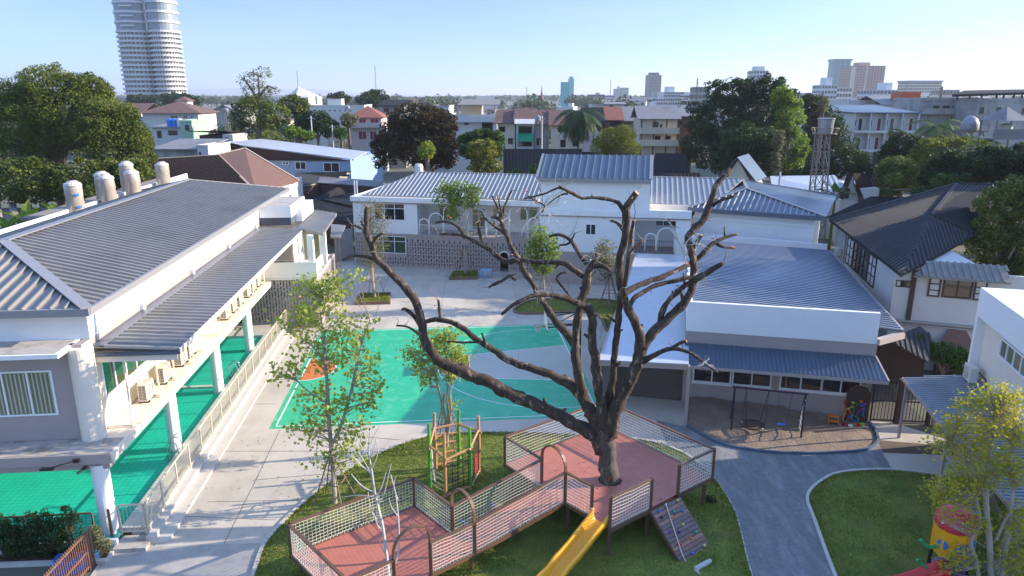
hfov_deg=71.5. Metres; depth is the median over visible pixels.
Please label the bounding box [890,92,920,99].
rooftop container
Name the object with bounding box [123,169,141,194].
water tank
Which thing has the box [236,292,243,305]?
air conditioner
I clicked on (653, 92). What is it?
windows
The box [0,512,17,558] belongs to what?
shrub
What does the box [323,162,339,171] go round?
window
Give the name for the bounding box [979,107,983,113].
window
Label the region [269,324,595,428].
court surface
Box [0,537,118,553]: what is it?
pool wall
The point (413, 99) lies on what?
town roof house
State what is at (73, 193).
water tank
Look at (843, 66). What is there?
windows
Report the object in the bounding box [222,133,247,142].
house
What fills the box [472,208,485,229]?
window
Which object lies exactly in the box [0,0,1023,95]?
sky
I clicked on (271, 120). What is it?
broadleaf tree
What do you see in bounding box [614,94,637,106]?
distant tree
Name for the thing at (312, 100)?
temple hall
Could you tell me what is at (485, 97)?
town roof house
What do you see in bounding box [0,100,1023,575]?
ground
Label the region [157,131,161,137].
window
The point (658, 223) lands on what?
window
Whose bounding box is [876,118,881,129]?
door
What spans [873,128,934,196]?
broadleaf tree
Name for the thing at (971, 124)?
water tower
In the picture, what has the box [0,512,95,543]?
railing
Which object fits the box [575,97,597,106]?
distant tree
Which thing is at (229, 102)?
distant tree
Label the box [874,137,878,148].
door
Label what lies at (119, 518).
gate
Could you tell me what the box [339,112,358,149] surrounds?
broadleaf tree
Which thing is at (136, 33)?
windows
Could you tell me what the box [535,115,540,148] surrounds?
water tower
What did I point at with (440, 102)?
distant tree
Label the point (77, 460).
wall lamp
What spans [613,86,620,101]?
tower
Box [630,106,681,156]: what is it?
balcony house
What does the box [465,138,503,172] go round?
feathery tree
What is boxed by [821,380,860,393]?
window
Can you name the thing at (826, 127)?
water tower
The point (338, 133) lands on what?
broadleaf tree
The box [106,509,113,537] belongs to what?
fence post
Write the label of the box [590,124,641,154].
willowy bush
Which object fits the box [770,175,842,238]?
shed
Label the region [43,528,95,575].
rusty fence
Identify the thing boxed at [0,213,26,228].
banana plant
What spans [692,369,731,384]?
window
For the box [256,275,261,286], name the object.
air conditioner
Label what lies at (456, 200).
young tree
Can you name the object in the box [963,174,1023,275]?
creeper tree
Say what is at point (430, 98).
distant tree
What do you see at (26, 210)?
banana plant
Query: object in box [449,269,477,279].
planter
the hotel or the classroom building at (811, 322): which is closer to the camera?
the classroom building at (811, 322)
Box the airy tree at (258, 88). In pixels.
[235,66,281,136]
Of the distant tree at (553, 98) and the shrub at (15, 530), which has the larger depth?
the distant tree at (553, 98)
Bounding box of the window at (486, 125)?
[482,122,492,129]
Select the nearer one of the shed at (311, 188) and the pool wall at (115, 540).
the pool wall at (115, 540)
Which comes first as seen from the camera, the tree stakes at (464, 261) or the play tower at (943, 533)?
the play tower at (943, 533)
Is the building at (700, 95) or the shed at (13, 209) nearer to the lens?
the shed at (13, 209)
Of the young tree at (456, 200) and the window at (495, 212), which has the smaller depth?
the young tree at (456, 200)
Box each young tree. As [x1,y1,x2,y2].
[263,266,388,503]
[351,193,395,296]
[395,320,474,446]
[430,177,483,273]
[522,223,564,299]
[584,236,616,306]
[912,378,1023,575]
[930,456,1023,575]
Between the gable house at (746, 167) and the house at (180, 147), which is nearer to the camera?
the gable house at (746, 167)
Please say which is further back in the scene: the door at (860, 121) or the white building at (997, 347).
the door at (860, 121)
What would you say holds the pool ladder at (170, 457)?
attached to the pool coping
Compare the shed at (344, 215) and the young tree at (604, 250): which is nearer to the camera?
the young tree at (604, 250)
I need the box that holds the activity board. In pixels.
[842,385,870,422]
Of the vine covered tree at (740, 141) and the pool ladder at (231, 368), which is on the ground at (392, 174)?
the vine covered tree at (740, 141)
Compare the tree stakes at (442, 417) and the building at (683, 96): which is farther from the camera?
the building at (683, 96)
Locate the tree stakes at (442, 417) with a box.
[436,393,456,452]
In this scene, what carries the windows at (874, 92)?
in the building at (884, 89)
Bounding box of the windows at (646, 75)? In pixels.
[645,75,660,97]
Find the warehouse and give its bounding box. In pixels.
[228,139,382,185]
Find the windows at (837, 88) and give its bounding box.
[836,88,851,99]
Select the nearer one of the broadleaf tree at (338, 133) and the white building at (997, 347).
the white building at (997, 347)
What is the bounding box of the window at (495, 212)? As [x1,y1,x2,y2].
[493,208,504,229]
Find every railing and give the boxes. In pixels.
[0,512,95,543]
[144,309,286,530]
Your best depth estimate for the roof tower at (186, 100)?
199.17 m
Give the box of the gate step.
[112,534,150,552]
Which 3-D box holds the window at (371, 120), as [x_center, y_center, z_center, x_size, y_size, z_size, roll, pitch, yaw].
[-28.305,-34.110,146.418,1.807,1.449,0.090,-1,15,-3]
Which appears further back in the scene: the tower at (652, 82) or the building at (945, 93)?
the tower at (652, 82)
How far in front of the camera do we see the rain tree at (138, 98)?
385.14 m
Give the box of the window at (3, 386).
[0,370,58,416]
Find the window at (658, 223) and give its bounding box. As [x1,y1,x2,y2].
[655,221,675,225]
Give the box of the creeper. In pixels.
[769,129,785,175]
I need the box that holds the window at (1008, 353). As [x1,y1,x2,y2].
[998,338,1023,378]
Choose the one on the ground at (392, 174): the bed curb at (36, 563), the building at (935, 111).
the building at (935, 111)
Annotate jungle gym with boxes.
[426,409,481,498]
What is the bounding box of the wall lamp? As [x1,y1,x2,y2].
[39,458,79,470]
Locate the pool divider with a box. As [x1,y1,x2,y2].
[180,384,226,388]
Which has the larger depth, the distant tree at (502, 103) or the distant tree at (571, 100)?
the distant tree at (571, 100)
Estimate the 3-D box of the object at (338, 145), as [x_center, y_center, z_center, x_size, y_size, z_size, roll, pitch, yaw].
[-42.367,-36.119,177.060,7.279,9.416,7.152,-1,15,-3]
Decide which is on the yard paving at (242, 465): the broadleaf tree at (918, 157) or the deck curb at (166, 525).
the deck curb at (166, 525)
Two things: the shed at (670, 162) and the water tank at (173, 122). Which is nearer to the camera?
the shed at (670, 162)
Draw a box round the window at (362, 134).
[358,131,366,139]
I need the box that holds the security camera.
[76,466,87,474]
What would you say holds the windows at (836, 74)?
in the tower at (834, 68)
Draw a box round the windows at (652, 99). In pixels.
[652,99,679,106]
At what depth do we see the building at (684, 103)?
419.78 m
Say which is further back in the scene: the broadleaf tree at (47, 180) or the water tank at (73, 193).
the broadleaf tree at (47, 180)
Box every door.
[302,232,320,259]
[857,118,862,129]
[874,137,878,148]
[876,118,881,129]
[889,118,894,130]
[907,118,913,130]
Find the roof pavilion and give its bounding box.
[976,107,1023,180]
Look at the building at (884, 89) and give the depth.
417.62 m
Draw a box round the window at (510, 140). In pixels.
[508,138,512,143]
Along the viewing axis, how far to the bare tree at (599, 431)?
27.08 m
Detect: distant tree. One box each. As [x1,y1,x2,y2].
[203,96,219,108]
[216,100,233,106]
[223,96,238,101]
[415,96,435,104]
[426,99,452,105]
[432,96,454,104]
[450,98,460,113]
[498,101,507,108]
[508,102,521,108]
[520,93,551,109]
[535,101,555,109]
[548,95,560,103]
[564,94,579,106]
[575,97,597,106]
[583,97,604,106]
[587,96,607,103]
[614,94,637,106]
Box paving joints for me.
[153,265,606,545]
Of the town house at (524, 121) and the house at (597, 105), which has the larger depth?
the house at (597, 105)
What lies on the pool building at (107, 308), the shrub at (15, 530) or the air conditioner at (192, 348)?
the air conditioner at (192, 348)
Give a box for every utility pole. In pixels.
[539,116,544,148]
[775,172,784,184]
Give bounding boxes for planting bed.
[0,548,110,561]
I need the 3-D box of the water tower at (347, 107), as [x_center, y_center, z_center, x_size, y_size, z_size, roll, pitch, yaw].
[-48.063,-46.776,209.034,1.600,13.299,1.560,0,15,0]
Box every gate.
[116,503,147,534]
[869,378,930,425]
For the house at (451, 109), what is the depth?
148.56 m
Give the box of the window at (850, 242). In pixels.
[845,236,853,267]
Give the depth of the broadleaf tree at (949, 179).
73.47 m
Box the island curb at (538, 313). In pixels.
[513,298,615,331]
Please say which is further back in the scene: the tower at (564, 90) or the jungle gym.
the tower at (564, 90)
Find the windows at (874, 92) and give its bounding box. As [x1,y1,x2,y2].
[857,91,897,99]
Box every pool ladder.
[166,436,182,460]
[228,360,240,378]
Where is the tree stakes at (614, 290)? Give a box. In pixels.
[598,276,616,308]
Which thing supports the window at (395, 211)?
in the school building at (412, 211)
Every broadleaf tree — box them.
[0,61,121,205]
[0,155,155,204]
[72,98,159,168]
[226,93,291,138]
[274,94,311,142]
[332,127,347,148]
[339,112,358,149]
[417,140,435,171]
[457,128,505,170]
[678,72,800,170]
[769,84,811,178]
[778,142,879,178]
[796,93,860,164]
[815,95,830,162]
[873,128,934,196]
[873,155,921,196]
[880,173,973,195]
[904,135,969,187]
[916,141,1023,244]
[916,334,969,376]
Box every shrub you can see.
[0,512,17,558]
[0,514,28,559]
[20,510,47,557]
[36,508,65,558]
[51,504,85,558]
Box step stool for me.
[828,414,838,424]
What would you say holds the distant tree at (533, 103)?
on the ground at (392, 174)
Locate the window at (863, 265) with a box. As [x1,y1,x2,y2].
[857,247,868,280]
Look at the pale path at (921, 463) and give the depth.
32.04 m
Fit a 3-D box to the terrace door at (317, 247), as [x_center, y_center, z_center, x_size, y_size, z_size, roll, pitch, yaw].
[-15.384,-3.389,54.539,1.300,2.500,0.090,-1,15,-4]
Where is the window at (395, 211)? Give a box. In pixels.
[374,203,404,220]
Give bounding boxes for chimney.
[414,164,422,172]
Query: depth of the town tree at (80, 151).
168.83 m
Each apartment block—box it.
[449,99,500,172]
[781,105,922,179]
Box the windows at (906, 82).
[897,82,941,94]
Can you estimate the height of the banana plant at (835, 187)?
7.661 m
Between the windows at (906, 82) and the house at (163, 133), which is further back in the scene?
the windows at (906, 82)
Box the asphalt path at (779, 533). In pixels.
[656,420,890,575]
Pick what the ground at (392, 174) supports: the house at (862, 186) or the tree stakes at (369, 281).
the house at (862, 186)
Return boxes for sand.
[687,397,876,450]
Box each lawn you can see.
[518,300,616,328]
[810,470,1023,575]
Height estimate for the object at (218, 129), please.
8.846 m
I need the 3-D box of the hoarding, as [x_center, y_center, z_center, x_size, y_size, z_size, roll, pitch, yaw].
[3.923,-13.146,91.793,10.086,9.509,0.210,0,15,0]
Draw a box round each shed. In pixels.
[0,202,47,226]
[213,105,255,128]
[294,171,350,201]
[312,187,353,237]
[313,201,352,245]
[317,177,383,208]
[603,102,626,106]
[653,153,689,172]
[653,172,700,213]
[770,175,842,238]
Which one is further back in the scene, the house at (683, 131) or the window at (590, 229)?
the house at (683, 131)
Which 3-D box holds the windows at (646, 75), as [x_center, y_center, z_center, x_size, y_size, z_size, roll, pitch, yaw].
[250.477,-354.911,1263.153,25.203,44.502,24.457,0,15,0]
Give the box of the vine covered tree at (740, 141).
[707,120,787,179]
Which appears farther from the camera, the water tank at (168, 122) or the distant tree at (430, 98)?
the distant tree at (430, 98)
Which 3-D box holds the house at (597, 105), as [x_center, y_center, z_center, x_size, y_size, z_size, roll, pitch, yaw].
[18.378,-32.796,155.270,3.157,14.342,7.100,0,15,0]
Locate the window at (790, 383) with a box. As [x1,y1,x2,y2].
[779,376,822,391]
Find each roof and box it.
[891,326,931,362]
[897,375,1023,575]
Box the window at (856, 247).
[851,241,861,272]
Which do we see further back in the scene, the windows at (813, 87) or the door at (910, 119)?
the windows at (813, 87)
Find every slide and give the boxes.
[536,507,607,575]
[893,559,950,575]
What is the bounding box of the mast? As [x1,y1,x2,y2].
[938,86,942,97]
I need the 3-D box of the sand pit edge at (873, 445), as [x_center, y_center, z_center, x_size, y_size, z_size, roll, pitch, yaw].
[13.436,7.203,34.459,9.471,0.120,3.368,0,15,0]
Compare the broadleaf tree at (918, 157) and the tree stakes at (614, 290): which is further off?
the broadleaf tree at (918, 157)
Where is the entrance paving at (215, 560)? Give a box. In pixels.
[96,539,259,575]
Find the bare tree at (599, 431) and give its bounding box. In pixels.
[342,168,748,485]
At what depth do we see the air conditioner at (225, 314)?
40.65 m
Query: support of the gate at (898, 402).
on the yard paving at (242, 465)
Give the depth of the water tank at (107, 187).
50.50 m
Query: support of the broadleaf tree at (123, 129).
on the ground at (392, 174)
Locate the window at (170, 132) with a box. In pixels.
[168,130,177,134]
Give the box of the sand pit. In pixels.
[687,406,876,442]
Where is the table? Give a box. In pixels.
[480,268,492,277]
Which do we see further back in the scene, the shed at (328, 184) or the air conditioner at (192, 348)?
the shed at (328, 184)
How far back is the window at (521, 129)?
121.04 m
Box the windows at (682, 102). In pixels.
[681,101,690,108]
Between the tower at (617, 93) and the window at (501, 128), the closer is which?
the window at (501, 128)
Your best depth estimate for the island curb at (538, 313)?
54.14 m
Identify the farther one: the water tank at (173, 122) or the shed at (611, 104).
the shed at (611, 104)
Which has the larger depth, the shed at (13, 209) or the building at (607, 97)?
the building at (607, 97)
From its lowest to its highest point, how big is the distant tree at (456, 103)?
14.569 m
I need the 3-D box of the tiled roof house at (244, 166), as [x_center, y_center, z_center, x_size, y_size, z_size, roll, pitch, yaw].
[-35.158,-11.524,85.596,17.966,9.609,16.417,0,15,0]
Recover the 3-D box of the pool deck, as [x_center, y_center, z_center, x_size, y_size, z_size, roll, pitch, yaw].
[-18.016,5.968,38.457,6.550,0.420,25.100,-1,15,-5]
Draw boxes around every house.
[131,103,158,121]
[139,101,219,136]
[148,148,302,221]
[149,123,181,145]
[154,138,228,157]
[179,119,207,138]
[188,131,254,142]
[196,142,230,154]
[219,129,263,139]
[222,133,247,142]
[269,114,293,130]
[350,106,388,174]
[376,100,411,167]
[407,98,418,110]
[434,105,453,171]
[476,96,494,98]
[483,105,499,113]
[483,108,490,113]
[494,109,515,172]
[513,108,536,148]
[534,110,548,148]
[548,110,570,148]
[556,103,577,109]
[570,110,583,151]
[581,107,604,152]
[588,104,605,106]
[601,107,623,154]
[617,106,633,154]
[626,97,648,105]
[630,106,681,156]
[677,106,695,169]
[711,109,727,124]
[719,154,766,182]
[827,183,1023,376]
[828,172,879,243]
[921,93,929,97]
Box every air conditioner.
[137,378,155,402]
[155,361,171,384]
[174,348,188,366]
[187,341,195,357]
[220,306,230,319]
[230,299,237,312]
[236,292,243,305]
[243,285,251,297]
[251,280,256,291]
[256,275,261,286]
[834,246,841,255]
[963,362,986,387]
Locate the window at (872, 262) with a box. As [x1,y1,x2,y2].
[866,253,876,287]
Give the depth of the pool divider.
39.64 m
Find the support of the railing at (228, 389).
on the pool deck
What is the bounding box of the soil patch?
[879,440,960,455]
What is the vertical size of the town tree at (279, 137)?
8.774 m
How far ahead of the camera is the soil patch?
33.41 m
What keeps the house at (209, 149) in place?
on the ground at (392, 174)
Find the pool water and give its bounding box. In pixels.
[0,338,260,541]
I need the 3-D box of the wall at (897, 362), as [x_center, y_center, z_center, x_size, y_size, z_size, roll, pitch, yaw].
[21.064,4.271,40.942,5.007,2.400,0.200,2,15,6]
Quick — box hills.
[115,88,424,96]
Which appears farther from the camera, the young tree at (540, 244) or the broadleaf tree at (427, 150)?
the broadleaf tree at (427, 150)
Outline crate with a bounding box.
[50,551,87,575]
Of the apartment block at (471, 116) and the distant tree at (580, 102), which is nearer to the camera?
the apartment block at (471, 116)
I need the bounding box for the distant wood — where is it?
[28,94,1017,103]
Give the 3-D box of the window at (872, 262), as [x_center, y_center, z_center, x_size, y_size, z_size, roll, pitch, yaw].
[23.709,-1.159,46.858,0.090,2.000,1.687,3,15,12]
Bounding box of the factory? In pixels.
[308,104,371,148]
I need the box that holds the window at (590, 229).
[585,224,595,234]
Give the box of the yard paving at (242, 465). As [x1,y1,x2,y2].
[90,255,1023,575]
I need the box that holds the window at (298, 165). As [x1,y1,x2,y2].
[295,162,305,169]
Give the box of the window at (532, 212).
[520,208,537,220]
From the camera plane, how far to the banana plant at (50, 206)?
51.40 m
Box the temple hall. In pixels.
[285,89,322,124]
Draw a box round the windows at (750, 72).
[747,71,768,92]
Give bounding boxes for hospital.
[652,87,689,97]
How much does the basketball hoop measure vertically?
3.330 m
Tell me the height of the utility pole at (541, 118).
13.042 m
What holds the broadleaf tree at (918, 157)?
on the ground at (392, 174)
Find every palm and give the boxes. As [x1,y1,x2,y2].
[552,109,606,148]
[905,119,969,145]
[962,136,1002,147]
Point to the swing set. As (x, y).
(754, 427)
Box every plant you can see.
[0,200,39,227]
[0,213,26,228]
[41,196,83,208]
[705,495,716,502]
[816,181,855,250]
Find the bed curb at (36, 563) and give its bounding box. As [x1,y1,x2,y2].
[0,546,114,567]
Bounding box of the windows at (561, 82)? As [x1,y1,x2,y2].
[560,82,568,102]
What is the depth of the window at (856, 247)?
50.72 m
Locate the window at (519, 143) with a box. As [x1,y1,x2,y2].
[518,142,531,145]
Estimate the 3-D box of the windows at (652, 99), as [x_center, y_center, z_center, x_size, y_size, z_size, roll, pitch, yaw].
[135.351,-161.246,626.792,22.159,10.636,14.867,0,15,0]
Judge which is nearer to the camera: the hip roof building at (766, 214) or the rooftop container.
the hip roof building at (766, 214)
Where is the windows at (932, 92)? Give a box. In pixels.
[930,91,958,97]
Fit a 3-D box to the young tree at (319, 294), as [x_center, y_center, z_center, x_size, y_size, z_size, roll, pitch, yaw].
[-7.093,3.970,27.542,4.662,9.971,2.228,0,15,0]
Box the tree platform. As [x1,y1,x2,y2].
[287,403,715,575]
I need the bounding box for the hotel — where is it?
[897,80,943,95]
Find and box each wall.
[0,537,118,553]
[335,229,353,261]
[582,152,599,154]
[876,343,924,382]
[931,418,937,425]
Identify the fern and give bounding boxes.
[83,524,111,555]
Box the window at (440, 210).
[439,205,455,220]
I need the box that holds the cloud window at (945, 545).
[937,539,947,549]
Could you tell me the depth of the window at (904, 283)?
42.17 m
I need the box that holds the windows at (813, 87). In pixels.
[812,86,837,98]
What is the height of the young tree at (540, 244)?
6.751 m
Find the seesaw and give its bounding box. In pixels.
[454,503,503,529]
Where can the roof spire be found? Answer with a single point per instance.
(298, 91)
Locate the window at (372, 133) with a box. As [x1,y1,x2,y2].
[370,131,376,139]
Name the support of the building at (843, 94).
on the ground at (392, 174)
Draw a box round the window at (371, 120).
[370,119,378,122]
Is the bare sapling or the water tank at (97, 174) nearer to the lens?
the bare sapling
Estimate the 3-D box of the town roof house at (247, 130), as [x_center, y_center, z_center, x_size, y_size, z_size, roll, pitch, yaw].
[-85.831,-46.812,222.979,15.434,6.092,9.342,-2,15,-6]
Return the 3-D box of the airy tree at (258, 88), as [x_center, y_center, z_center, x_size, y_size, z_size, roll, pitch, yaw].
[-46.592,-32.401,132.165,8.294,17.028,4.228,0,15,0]
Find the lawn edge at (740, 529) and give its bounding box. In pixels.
[700,464,752,575]
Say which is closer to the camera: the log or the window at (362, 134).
the log
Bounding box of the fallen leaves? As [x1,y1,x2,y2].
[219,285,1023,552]
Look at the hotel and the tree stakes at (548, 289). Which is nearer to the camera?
the tree stakes at (548, 289)
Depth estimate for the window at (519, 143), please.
121.66 m
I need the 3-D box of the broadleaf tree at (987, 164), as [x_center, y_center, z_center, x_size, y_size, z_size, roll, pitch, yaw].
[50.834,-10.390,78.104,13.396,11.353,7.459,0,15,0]
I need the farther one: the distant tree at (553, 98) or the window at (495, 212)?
the distant tree at (553, 98)
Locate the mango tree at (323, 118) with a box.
[292,110,340,145]
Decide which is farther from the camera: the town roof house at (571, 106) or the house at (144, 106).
the town roof house at (571, 106)
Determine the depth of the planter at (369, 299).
57.08 m
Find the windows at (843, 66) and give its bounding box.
[839,66,884,95]
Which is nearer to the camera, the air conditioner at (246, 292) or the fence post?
the fence post
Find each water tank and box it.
[63,180,84,212]
[93,171,108,199]
[97,174,116,202]
[118,161,133,191]
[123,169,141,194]
[154,161,170,184]
[166,118,171,126]
[171,118,176,126]
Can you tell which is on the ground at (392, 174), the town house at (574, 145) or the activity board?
the town house at (574, 145)
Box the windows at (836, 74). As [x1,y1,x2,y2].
[827,61,849,84]
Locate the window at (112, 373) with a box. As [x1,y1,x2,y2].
[99,361,146,398]
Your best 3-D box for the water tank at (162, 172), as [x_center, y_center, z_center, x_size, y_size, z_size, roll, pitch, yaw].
[-29.762,-9.609,60.591,1.130,2.352,1.116,0,15,0]
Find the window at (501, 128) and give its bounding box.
[499,126,504,131]
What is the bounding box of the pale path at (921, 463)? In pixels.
[882,453,966,475]
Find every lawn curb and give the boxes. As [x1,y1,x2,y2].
[251,430,698,575]
[806,468,967,575]
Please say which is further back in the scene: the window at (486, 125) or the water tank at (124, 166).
the window at (486, 125)
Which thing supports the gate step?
on the entrance paving at (215, 560)
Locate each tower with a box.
[111,0,187,105]
[174,97,194,103]
[223,108,230,130]
[345,106,349,140]
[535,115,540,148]
[560,82,568,106]
[568,76,573,95]
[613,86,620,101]
[620,88,628,98]
[645,73,661,97]
[809,118,839,243]
[827,59,852,87]
[838,62,885,97]
[916,504,980,575]
[953,115,989,146]
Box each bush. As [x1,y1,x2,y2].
[507,164,537,173]
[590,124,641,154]
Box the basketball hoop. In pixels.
[534,310,581,358]
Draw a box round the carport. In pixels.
[599,253,690,426]
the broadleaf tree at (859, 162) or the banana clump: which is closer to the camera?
the broadleaf tree at (859, 162)
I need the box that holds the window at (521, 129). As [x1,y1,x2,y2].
[518,126,531,132]
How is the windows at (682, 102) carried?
in the building at (684, 103)
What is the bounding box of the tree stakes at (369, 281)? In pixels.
[361,261,385,299]
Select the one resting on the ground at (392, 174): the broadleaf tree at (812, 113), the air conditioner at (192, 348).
the broadleaf tree at (812, 113)
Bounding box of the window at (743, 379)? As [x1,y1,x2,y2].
[732,372,771,387]
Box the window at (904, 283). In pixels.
[895,280,910,287]
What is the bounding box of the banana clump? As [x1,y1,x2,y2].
[284,124,315,143]
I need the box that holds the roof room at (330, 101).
[327,98,343,104]
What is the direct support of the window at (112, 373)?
in the pool building at (107, 308)
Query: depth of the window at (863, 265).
48.74 m
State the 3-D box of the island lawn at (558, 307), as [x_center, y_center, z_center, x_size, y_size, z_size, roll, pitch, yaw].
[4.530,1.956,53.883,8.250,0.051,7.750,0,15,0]
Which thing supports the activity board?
on the sand pit
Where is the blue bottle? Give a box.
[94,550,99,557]
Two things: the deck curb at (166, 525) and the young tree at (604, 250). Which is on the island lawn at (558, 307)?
the young tree at (604, 250)
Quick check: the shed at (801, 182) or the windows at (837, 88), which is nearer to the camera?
the shed at (801, 182)
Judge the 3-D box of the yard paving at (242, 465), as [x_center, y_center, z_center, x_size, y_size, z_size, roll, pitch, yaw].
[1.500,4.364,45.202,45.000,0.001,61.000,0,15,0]
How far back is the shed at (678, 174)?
99.84 m
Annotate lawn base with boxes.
[258,432,750,575]
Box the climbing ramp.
[649,497,709,561]
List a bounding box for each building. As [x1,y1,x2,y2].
[0,173,345,535]
[350,153,743,285]
[587,93,604,99]
[605,95,614,101]
[652,98,679,106]
[677,179,836,260]
[679,95,689,105]
[681,100,710,123]
[681,239,904,415]
[689,87,710,118]
[747,66,768,92]
[797,93,823,100]
[812,78,837,99]
[826,100,875,104]
[836,88,851,99]
[857,83,898,99]
[859,96,892,107]
[892,98,956,181]
[930,90,959,97]
[950,89,1023,182]
[968,287,1023,426]
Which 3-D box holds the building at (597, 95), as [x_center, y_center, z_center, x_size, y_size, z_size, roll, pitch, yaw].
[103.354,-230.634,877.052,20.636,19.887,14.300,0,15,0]
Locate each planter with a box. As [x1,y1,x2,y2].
[355,291,390,304]
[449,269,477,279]
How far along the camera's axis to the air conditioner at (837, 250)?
54.27 m
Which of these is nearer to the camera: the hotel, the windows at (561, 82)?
the hotel
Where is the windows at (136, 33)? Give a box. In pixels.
[118,32,185,105]
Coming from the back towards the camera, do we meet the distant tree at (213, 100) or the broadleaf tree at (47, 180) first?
the distant tree at (213, 100)
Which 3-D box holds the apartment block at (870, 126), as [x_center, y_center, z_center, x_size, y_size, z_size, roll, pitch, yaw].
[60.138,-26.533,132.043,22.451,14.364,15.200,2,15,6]
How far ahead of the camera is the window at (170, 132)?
137.09 m
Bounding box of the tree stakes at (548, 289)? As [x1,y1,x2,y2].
[533,270,555,308]
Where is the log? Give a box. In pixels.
[693,559,711,573]
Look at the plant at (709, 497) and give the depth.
28.87 m
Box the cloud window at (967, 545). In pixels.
[956,544,968,555]
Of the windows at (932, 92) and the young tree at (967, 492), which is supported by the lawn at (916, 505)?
the young tree at (967, 492)
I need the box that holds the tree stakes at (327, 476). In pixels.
[311,456,355,513]
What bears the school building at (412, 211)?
on the yard paving at (242, 465)
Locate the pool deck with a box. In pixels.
[131,323,286,534]
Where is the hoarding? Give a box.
[503,149,581,173]
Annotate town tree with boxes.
[71,134,88,164]
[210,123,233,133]
[248,121,284,140]
[263,133,284,140]
[265,123,295,142]
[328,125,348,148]
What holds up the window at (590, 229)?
in the school building at (412, 211)
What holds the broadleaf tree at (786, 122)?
on the ground at (392, 174)
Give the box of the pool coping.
[122,334,269,530]
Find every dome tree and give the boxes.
[326,91,351,104]
[354,89,389,107]
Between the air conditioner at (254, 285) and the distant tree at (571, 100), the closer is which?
the air conditioner at (254, 285)
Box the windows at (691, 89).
[689,88,710,109]
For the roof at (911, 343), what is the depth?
38.92 m
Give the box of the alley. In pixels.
[868,384,924,423]
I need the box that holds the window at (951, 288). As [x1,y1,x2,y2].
[941,280,973,299]
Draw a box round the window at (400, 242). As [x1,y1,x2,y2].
[371,235,405,253]
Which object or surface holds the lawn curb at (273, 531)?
on the lawn base at (273, 535)
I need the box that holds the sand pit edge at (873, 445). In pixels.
[686,420,879,454]
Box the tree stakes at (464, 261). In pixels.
[455,244,474,274]
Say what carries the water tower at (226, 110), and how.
on the ground at (392, 174)
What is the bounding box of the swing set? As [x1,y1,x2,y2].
[730,385,808,437]
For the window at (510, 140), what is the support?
in the town house at (506, 125)
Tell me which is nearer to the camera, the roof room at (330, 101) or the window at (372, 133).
the window at (372, 133)
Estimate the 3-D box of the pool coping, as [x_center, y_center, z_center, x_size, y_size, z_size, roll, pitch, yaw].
[-15.507,6.114,37.332,0.370,0.125,22.380,-1,15,-5]
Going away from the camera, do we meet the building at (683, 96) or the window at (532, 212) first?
the window at (532, 212)
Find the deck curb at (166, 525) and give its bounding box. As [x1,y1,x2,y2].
[146,327,295,543]
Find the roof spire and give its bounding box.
[291,86,310,95]
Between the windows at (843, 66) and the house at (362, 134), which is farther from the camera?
the windows at (843, 66)
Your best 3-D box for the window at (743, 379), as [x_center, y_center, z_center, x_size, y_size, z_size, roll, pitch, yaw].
[12.568,4.720,37.247,1.961,0.900,0.090,3,15,13]
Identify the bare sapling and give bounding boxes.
[345,425,399,575]
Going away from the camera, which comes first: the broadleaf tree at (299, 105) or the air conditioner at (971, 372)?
the air conditioner at (971, 372)
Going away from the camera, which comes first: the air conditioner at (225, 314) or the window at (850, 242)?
the air conditioner at (225, 314)
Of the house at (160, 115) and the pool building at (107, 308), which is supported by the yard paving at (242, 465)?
the pool building at (107, 308)
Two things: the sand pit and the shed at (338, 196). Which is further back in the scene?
the shed at (338, 196)
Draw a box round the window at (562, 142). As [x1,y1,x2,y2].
[560,140,565,146]
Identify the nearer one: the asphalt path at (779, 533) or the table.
the asphalt path at (779, 533)
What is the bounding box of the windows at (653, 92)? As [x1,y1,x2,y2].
[653,92,683,96]
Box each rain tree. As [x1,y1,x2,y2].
[125,94,159,103]
[157,91,203,105]
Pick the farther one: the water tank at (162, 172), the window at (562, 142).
the window at (562, 142)
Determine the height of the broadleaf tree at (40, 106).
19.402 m
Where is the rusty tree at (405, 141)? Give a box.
[369,101,460,171]
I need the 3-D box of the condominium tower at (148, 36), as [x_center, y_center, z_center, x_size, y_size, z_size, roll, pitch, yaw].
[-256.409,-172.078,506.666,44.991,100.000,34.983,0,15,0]
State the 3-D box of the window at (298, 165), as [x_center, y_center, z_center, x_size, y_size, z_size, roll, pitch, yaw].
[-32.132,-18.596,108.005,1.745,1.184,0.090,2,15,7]

